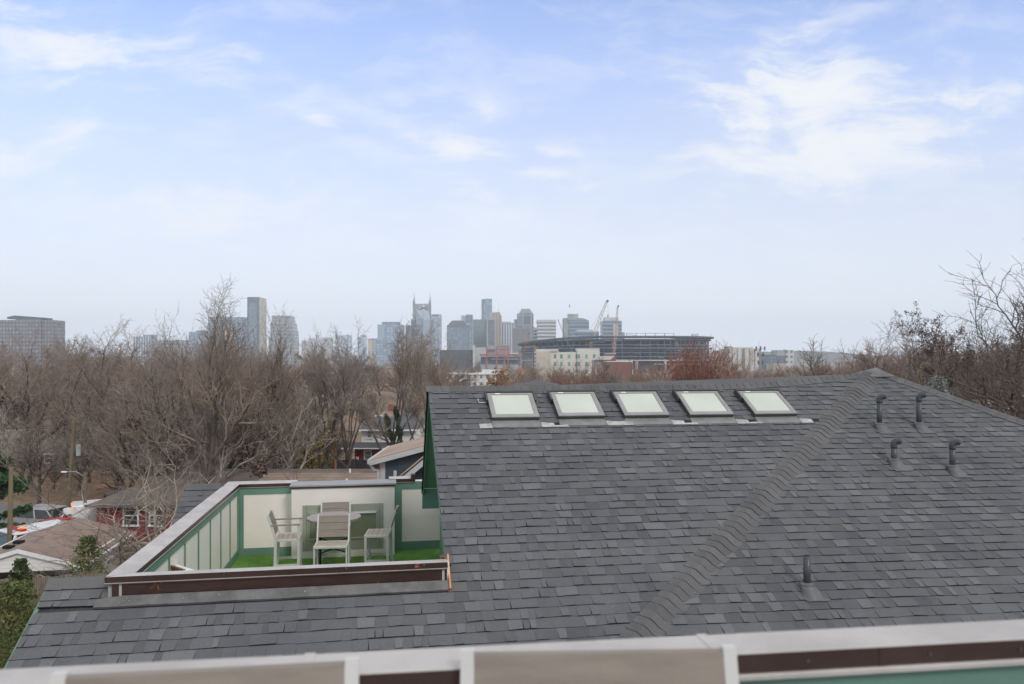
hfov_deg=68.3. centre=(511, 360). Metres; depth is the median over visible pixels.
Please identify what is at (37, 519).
power cable
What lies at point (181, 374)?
bare tree
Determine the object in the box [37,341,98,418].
bare tree
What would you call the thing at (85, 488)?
street lamp
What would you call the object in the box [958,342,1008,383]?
bare tree
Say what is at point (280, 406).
bare tree
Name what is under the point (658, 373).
bare tree
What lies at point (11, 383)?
bare tree
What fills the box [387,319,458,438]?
bare tree
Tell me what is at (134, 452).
bare tree
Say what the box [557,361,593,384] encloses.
bare tree
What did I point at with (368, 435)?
window
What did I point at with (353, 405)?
bare tree
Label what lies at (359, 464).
dark fence
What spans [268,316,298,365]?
stepped tower
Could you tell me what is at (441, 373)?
bare tree
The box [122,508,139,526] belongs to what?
window
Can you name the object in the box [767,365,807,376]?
bare tree
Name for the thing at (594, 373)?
bare tree
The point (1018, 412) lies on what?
bare tree
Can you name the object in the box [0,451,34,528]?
pine tree
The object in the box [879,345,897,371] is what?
bare tree
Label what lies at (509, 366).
bare tree
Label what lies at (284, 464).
bare tree
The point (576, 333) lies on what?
glass block
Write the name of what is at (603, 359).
pale shed
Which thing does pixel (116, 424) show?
bare tree
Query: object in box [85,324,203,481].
bare tree
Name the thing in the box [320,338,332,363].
apartment tower
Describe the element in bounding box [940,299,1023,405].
bare tree
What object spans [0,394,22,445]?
pine tree
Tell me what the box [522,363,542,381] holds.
bare tree
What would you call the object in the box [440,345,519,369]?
building
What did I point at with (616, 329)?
crane
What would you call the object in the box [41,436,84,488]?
bare tree
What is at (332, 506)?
counter chair
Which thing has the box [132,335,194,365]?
office block
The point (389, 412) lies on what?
tan house
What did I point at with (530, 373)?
bare tree
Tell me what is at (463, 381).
bare tree
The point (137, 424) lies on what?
leaf nest
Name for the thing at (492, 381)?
orange tree
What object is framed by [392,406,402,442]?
ivy trunk
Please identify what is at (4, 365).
bare tree
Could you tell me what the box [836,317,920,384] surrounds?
bare tree
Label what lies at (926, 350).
leafy tree
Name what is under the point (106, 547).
bare tree
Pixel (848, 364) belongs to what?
bare tree
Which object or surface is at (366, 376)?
bare tree
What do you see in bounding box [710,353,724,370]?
annex
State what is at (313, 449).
bare shrub
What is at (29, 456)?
bare tree
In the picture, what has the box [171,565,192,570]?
lounge chair
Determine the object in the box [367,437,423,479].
blue house
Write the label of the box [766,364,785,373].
hall
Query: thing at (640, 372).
bare tree
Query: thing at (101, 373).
bare tree
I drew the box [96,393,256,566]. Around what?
bare tree
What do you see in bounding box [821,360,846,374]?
bare tree
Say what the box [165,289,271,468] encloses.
bare tree
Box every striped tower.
[502,322,513,356]
[536,320,555,346]
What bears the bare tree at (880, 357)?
on the ground
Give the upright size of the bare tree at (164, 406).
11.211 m
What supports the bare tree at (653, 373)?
on the ground
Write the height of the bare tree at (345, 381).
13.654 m
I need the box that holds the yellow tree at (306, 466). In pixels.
[268,408,347,468]
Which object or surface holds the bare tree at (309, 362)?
on the ground
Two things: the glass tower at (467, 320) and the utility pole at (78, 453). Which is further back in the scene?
the glass tower at (467, 320)
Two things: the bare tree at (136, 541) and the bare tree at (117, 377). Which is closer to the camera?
the bare tree at (136, 541)
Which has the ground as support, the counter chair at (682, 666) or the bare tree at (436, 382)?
the bare tree at (436, 382)
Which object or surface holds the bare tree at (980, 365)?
on the ground
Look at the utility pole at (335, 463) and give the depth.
60.90 m
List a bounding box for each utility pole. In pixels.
[7,467,12,541]
[66,419,80,506]
[333,434,336,468]
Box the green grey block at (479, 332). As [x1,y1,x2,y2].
[473,319,486,346]
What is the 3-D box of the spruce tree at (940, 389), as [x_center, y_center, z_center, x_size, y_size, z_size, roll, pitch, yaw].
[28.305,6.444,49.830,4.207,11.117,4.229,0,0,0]
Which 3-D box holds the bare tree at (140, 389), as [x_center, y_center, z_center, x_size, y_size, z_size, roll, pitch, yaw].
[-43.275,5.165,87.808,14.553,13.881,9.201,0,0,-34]
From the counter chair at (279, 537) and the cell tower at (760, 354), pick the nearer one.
the counter chair at (279, 537)
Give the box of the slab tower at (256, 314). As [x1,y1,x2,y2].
[247,297,265,362]
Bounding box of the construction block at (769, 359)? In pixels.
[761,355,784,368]
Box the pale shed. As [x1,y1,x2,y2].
[592,356,613,375]
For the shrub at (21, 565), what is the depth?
26.91 m
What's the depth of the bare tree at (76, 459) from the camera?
64.65 m
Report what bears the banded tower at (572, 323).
on the ground
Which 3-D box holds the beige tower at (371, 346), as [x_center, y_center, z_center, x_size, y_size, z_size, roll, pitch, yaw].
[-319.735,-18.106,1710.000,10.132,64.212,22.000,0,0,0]
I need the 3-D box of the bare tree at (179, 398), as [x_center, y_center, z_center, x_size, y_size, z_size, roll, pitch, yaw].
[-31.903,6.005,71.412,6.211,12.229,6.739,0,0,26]
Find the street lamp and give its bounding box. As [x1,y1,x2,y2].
[61,471,86,502]
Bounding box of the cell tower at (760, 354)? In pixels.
[756,346,764,373]
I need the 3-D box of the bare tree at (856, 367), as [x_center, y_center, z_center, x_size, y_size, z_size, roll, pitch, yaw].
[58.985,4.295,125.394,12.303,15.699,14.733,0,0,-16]
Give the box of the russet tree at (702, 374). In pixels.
[655,336,742,380]
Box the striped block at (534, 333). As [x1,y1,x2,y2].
[533,327,536,365]
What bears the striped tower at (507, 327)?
on the ground
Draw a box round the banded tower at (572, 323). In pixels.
[563,314,588,339]
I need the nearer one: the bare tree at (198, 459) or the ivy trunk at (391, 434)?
the ivy trunk at (391, 434)
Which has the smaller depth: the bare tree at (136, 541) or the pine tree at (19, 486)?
the bare tree at (136, 541)
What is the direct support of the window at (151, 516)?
in the brick house at (326, 474)
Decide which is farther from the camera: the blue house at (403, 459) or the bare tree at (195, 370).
the bare tree at (195, 370)
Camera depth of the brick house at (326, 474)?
51.59 m
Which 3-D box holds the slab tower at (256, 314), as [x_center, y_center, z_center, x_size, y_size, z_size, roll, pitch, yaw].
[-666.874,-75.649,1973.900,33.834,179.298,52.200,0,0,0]
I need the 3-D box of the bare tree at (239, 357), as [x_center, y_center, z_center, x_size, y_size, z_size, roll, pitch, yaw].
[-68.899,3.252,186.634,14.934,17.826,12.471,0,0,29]
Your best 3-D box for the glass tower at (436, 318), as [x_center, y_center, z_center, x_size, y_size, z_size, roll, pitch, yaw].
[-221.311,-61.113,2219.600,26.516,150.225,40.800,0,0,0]
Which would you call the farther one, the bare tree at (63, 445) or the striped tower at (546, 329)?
the striped tower at (546, 329)
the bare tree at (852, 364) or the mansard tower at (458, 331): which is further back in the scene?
the mansard tower at (458, 331)
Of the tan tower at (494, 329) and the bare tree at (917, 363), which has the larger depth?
the tan tower at (494, 329)
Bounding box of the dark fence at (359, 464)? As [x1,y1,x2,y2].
[273,459,378,468]
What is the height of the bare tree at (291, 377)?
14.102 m
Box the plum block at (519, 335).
[512,328,529,365]
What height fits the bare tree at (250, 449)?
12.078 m
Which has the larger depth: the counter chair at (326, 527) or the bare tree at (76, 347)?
the bare tree at (76, 347)
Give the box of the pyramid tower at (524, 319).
[514,309,532,365]
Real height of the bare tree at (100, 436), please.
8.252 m
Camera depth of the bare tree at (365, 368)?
231.82 m
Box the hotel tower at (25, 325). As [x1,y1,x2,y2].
[0,315,64,367]
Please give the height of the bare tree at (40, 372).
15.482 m
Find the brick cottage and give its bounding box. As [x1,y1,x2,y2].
[38,446,92,465]
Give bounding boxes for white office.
[834,358,860,370]
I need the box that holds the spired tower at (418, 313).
[411,297,433,358]
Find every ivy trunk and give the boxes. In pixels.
[384,414,394,444]
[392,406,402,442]
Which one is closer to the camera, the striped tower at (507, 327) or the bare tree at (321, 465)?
the bare tree at (321, 465)
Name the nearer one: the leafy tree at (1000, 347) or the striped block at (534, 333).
the leafy tree at (1000, 347)
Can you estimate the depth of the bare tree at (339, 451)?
69.74 m
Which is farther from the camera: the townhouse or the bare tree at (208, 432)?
the bare tree at (208, 432)
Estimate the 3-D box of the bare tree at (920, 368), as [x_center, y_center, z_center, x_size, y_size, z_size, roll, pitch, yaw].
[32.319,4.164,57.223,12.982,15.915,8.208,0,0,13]
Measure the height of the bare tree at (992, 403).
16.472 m
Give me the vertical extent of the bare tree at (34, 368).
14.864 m
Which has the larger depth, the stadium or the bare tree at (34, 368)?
the stadium
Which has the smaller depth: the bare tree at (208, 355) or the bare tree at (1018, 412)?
the bare tree at (1018, 412)
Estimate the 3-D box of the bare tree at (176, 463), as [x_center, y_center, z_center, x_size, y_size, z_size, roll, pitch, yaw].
[-23.667,3.951,53.773,10.471,16.320,8.911,0,0,-44]
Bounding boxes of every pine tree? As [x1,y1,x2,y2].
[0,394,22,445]
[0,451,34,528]
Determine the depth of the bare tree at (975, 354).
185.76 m
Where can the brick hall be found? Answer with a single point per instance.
(624, 365)
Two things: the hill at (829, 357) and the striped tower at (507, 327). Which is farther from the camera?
the hill at (829, 357)
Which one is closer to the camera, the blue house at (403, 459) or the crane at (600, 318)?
the blue house at (403, 459)
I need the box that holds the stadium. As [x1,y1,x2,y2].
[517,333,713,368]
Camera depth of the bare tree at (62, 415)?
69.41 m
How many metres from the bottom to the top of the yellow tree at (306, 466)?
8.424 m
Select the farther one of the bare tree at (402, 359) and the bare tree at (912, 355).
the bare tree at (912, 355)
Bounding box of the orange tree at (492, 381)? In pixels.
[475,366,509,385]
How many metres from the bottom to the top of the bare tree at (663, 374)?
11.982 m
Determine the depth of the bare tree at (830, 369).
93.00 m
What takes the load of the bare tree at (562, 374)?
on the ground
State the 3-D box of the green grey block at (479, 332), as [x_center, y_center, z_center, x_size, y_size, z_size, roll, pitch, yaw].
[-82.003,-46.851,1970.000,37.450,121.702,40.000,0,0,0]
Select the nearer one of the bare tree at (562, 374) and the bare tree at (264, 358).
the bare tree at (264, 358)
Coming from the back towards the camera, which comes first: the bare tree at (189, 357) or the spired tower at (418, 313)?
the spired tower at (418, 313)
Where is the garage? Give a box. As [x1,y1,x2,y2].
[0,517,136,581]
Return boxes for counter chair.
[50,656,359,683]
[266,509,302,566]
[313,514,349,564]
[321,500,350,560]
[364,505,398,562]
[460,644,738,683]
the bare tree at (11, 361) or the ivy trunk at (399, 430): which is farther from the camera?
the bare tree at (11, 361)
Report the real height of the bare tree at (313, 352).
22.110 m
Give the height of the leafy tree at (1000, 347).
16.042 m
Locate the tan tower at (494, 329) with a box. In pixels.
[487,302,501,345]
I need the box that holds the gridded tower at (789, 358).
[771,349,793,367]
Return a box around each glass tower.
[370,322,404,365]
[431,314,441,364]
[461,315,472,349]
[481,299,491,319]
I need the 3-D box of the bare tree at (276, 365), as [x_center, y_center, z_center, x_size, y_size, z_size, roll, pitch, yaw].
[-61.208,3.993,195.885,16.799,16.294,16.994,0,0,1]
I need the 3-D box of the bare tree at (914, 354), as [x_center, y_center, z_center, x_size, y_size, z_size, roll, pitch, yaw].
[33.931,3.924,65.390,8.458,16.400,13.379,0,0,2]
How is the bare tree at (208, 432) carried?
on the ground
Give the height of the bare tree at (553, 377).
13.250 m
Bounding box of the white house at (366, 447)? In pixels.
[341,417,424,468]
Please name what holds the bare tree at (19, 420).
on the ground
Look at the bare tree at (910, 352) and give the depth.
72.27 m
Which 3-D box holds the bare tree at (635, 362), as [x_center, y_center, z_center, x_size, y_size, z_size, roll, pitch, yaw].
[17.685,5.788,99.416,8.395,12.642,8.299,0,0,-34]
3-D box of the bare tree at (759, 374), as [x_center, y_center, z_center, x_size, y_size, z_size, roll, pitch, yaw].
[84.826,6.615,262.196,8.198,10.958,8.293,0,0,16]
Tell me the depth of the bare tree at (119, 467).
66.20 m
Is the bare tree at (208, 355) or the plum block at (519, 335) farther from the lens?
the plum block at (519, 335)
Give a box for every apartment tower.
[301,338,315,363]
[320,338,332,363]
[336,335,351,362]
[357,335,366,363]
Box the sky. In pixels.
[0,0,1023,358]
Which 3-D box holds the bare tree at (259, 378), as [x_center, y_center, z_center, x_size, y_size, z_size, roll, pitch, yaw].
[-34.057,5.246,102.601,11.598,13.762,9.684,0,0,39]
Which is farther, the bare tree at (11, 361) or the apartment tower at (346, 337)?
the apartment tower at (346, 337)
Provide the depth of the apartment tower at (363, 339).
3200.00 m
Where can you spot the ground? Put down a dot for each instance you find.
(28, 497)
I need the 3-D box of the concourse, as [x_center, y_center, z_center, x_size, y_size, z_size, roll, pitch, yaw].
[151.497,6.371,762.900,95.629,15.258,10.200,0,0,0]
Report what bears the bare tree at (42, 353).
on the ground
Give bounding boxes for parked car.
[15,504,67,524]
[39,517,75,521]
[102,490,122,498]
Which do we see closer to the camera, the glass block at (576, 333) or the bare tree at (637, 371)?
the bare tree at (637, 371)
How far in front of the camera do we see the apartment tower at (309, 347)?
3000.00 m
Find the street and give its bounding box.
[0,504,71,523]
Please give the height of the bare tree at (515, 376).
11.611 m
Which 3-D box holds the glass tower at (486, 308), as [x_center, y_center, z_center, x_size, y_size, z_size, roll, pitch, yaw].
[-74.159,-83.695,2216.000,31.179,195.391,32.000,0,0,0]
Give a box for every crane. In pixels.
[517,332,529,370]
[591,300,608,338]
[613,305,618,352]
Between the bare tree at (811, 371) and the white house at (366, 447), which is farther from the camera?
the bare tree at (811, 371)
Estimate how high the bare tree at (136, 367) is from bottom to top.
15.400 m
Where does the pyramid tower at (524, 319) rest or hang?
on the ground
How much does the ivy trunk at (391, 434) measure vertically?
2.948 m
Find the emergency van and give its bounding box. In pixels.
[0,519,65,545]
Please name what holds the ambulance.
on the ground
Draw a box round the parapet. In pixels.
[0,619,1023,683]
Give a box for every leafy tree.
[889,300,1010,393]
[991,318,1023,389]
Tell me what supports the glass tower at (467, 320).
on the ground
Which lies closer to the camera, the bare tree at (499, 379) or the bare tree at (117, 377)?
the bare tree at (499, 379)
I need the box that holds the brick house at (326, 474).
[84,469,379,541]
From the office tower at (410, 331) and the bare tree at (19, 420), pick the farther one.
the office tower at (410, 331)
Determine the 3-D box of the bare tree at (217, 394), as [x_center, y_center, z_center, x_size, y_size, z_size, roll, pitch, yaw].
[-19.359,3.064,49.547,9.578,18.109,7.206,0,0,39]
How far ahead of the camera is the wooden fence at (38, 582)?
28.34 m
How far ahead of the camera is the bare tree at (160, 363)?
136.78 m
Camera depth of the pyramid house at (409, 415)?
80.18 m
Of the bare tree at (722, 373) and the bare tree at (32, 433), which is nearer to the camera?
the bare tree at (32, 433)
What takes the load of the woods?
on the ground
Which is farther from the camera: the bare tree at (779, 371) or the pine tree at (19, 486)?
the bare tree at (779, 371)
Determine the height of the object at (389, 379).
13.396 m
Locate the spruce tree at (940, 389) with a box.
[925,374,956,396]
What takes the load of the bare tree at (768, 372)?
on the ground
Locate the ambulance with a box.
[57,499,100,520]
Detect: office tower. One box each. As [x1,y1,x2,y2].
[405,325,412,360]
[600,317,624,338]
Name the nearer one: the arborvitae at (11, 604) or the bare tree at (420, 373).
the arborvitae at (11, 604)
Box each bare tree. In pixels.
[0,325,96,477]
[0,337,34,420]
[0,344,37,395]
[0,363,22,407]
[0,392,26,458]
[0,402,228,576]
[0,409,44,429]
[0,417,53,494]
[1,336,51,423]
[3,335,96,448]
[6,403,77,503]
[8,411,47,469]
[15,344,133,490]
[21,353,49,393]
[24,336,96,398]
[26,497,175,598]
[33,401,120,500]
[37,333,108,396]
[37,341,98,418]
[38,334,96,375]
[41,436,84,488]
[42,314,147,468]
[44,415,88,477]
[53,362,202,495]
[64,408,109,482]
[69,340,136,393]
[71,321,181,436]
[77,347,190,465]
[78,402,113,471]
[82,337,135,392]
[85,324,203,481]
[86,437,139,490]
[91,339,174,410]
[95,305,236,475]
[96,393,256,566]
[98,343,139,378]
[103,360,137,408]
[122,426,162,477]
[128,425,186,480]
[130,343,183,385]
[134,372,205,468]
[137,331,195,386]
[140,335,212,448]
[140,361,206,474]
[141,272,293,483]
[145,320,278,479]
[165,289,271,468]
[173,340,205,383]
[176,341,213,411]
[177,321,243,407]
[184,364,269,468]
[189,399,237,468]
[194,346,279,413]
[198,327,303,468]
[221,303,315,468]
[227,340,251,374]
[229,353,318,466]
[235,334,357,468]
[236,338,283,398]
[247,353,270,438]
[251,444,303,479]
[253,347,274,373]
[256,347,296,386]
[275,351,304,406]
[280,329,359,468]
[290,333,334,391]
[290,339,353,408]
[293,320,376,468]
[304,354,362,434]
[313,406,355,464]
[328,352,381,411]
[336,345,375,390]
[350,310,439,450]
[359,353,391,395]
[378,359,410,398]
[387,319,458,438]
[392,332,450,405]
[402,329,488,436]
[423,358,468,385]
[425,354,478,385]
[486,367,525,385]
[498,360,546,385]
[505,367,526,385]
[516,363,537,382]
[519,364,540,381]
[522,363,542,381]
[544,357,568,384]
[546,359,582,384]
[551,366,570,384]
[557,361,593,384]
[572,356,611,383]
[572,357,608,383]
[575,363,610,383]
[597,362,624,382]
[606,359,627,382]
[618,355,651,382]
[624,357,671,381]
[627,359,657,381]
[629,361,674,381]
[643,361,662,381]
[644,364,675,381]
[707,339,759,378]
[715,367,734,378]
[750,366,763,377]
[759,364,773,376]
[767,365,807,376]
[770,366,787,376]
[785,333,855,376]
[801,360,824,375]
[808,360,859,375]
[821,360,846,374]
[824,361,854,374]
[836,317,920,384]
[837,356,870,372]
[840,351,866,372]
[842,344,898,374]
[843,345,881,371]
[853,338,916,376]
[861,313,929,385]
[868,310,986,398]
[873,309,970,385]
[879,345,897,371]
[882,239,1023,418]
[891,344,929,373]
[896,342,942,379]
[909,255,1023,419]
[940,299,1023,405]
[955,332,1023,399]
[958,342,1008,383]
[961,343,1000,367]
[962,339,1023,403]
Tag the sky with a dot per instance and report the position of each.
(770, 174)
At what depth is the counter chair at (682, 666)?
1.46 m
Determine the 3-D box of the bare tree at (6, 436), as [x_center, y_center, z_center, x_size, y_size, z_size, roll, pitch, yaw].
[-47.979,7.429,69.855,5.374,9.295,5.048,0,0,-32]
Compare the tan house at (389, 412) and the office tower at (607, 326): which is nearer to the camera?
the tan house at (389, 412)
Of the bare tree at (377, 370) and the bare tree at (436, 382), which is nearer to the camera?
the bare tree at (436, 382)
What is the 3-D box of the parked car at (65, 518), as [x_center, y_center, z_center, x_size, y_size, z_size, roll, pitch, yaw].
[-29.600,11.107,49.000,5.440,1.745,1.990,0,0,28]
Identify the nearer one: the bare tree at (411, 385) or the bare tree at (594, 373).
the bare tree at (594, 373)
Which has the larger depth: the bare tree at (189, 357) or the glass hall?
the glass hall
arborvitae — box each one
[0,579,41,668]
[0,618,18,668]
[67,534,108,575]
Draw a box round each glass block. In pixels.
[189,317,246,365]
[573,330,598,339]
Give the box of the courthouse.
[720,346,759,370]
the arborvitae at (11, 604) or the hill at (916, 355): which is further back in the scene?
the hill at (916, 355)
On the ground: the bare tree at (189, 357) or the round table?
the bare tree at (189, 357)
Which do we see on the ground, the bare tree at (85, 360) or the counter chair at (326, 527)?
the bare tree at (85, 360)
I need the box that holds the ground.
[0,363,977,648]
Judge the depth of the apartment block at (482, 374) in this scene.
330.00 m
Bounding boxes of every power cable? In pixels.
[0,424,65,428]
[0,475,84,536]
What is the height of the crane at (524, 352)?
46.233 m
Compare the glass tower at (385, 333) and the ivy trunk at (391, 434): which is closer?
the ivy trunk at (391, 434)
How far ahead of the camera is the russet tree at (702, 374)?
114.53 m
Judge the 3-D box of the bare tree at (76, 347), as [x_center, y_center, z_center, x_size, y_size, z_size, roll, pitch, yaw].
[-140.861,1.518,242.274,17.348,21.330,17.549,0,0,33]
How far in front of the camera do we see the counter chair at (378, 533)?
12.61 m
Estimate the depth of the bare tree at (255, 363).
139.13 m
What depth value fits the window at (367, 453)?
69.18 m
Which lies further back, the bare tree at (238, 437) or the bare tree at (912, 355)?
the bare tree at (912, 355)
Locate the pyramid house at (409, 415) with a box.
[402,409,412,416]
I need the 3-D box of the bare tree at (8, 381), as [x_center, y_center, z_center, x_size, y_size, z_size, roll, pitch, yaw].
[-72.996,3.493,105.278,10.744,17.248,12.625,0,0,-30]
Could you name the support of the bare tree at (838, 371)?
on the ground
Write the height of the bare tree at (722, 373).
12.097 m
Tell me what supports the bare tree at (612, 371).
on the ground
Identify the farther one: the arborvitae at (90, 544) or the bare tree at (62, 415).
the bare tree at (62, 415)
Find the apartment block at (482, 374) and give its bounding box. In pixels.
[448,369,506,385]
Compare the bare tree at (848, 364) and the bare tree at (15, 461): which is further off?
the bare tree at (848, 364)
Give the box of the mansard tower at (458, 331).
[447,320,468,349]
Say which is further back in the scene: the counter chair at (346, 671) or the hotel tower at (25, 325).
the hotel tower at (25, 325)
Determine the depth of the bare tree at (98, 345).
182.80 m
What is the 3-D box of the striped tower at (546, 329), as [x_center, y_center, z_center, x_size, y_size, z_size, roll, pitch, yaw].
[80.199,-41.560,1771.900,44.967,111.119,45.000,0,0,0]
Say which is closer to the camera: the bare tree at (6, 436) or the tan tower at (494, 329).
the bare tree at (6, 436)
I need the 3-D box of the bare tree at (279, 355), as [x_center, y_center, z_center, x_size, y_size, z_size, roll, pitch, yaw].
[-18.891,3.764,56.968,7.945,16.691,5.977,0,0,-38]
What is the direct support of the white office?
on the ground
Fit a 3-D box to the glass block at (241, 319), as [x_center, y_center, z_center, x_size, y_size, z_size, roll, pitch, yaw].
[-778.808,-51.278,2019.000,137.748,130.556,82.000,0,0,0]
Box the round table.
[307,511,360,564]
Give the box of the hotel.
[535,349,599,375]
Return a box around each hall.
[604,361,632,379]
[685,334,719,359]
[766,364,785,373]
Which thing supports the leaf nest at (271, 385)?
attached to the bare tree at (279, 355)
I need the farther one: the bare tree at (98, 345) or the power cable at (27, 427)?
the bare tree at (98, 345)
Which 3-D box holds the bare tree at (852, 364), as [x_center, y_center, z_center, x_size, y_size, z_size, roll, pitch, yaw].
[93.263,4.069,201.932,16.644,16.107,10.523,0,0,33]
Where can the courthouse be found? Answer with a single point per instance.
(744, 352)
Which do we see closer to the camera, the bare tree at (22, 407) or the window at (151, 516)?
the window at (151, 516)
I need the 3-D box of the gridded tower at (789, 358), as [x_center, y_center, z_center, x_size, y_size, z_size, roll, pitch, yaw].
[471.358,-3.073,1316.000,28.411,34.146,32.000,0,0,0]
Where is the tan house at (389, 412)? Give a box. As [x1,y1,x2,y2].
[375,404,400,416]
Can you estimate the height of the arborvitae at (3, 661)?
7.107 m
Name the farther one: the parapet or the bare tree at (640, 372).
the bare tree at (640, 372)
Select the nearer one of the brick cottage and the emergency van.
the emergency van
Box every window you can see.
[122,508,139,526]
[148,508,165,526]
[364,450,371,459]
[366,431,371,438]
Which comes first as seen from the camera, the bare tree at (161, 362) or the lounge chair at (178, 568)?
the lounge chair at (178, 568)
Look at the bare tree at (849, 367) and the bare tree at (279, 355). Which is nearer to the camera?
the bare tree at (279, 355)
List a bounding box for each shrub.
[4,558,37,657]
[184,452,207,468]
[299,431,329,460]
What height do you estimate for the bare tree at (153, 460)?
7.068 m
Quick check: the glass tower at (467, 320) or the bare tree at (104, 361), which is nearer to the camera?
the bare tree at (104, 361)
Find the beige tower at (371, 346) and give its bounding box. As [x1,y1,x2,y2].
[368,339,373,365]
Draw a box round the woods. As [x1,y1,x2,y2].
[12,365,852,384]
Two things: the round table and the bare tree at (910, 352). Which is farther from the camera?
the bare tree at (910, 352)
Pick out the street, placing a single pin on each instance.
(3, 507)
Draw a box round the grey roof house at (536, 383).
[513,380,558,385]
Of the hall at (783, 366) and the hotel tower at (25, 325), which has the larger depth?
the hotel tower at (25, 325)
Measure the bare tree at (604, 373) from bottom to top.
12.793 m
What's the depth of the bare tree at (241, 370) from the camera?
98.16 m
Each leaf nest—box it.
[124,417,144,430]
[247,461,268,480]
[263,378,277,390]
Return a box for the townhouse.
[4,367,1023,668]
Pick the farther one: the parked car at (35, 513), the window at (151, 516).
the parked car at (35, 513)
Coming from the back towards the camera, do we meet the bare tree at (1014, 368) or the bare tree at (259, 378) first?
the bare tree at (259, 378)
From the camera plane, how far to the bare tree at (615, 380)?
186.31 m
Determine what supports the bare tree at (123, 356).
on the ground
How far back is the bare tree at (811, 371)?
195.98 m
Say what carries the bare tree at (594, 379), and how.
on the ground
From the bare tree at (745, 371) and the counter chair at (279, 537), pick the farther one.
the bare tree at (745, 371)
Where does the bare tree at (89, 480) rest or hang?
on the ground
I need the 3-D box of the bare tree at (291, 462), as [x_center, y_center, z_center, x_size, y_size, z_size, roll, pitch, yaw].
[-16.492,5.023,56.636,9.076,14.146,7.724,0,0,2]
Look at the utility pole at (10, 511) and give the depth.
41.90 m
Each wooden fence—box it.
[0,570,111,663]
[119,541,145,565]
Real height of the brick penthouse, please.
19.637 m
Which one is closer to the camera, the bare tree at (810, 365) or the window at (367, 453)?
the window at (367, 453)
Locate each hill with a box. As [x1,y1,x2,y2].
[761,351,894,363]
[863,354,1015,361]
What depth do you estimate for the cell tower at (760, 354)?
419.68 m
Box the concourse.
[616,360,708,372]
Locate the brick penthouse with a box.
[604,353,615,360]
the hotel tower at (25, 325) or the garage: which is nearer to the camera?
the garage

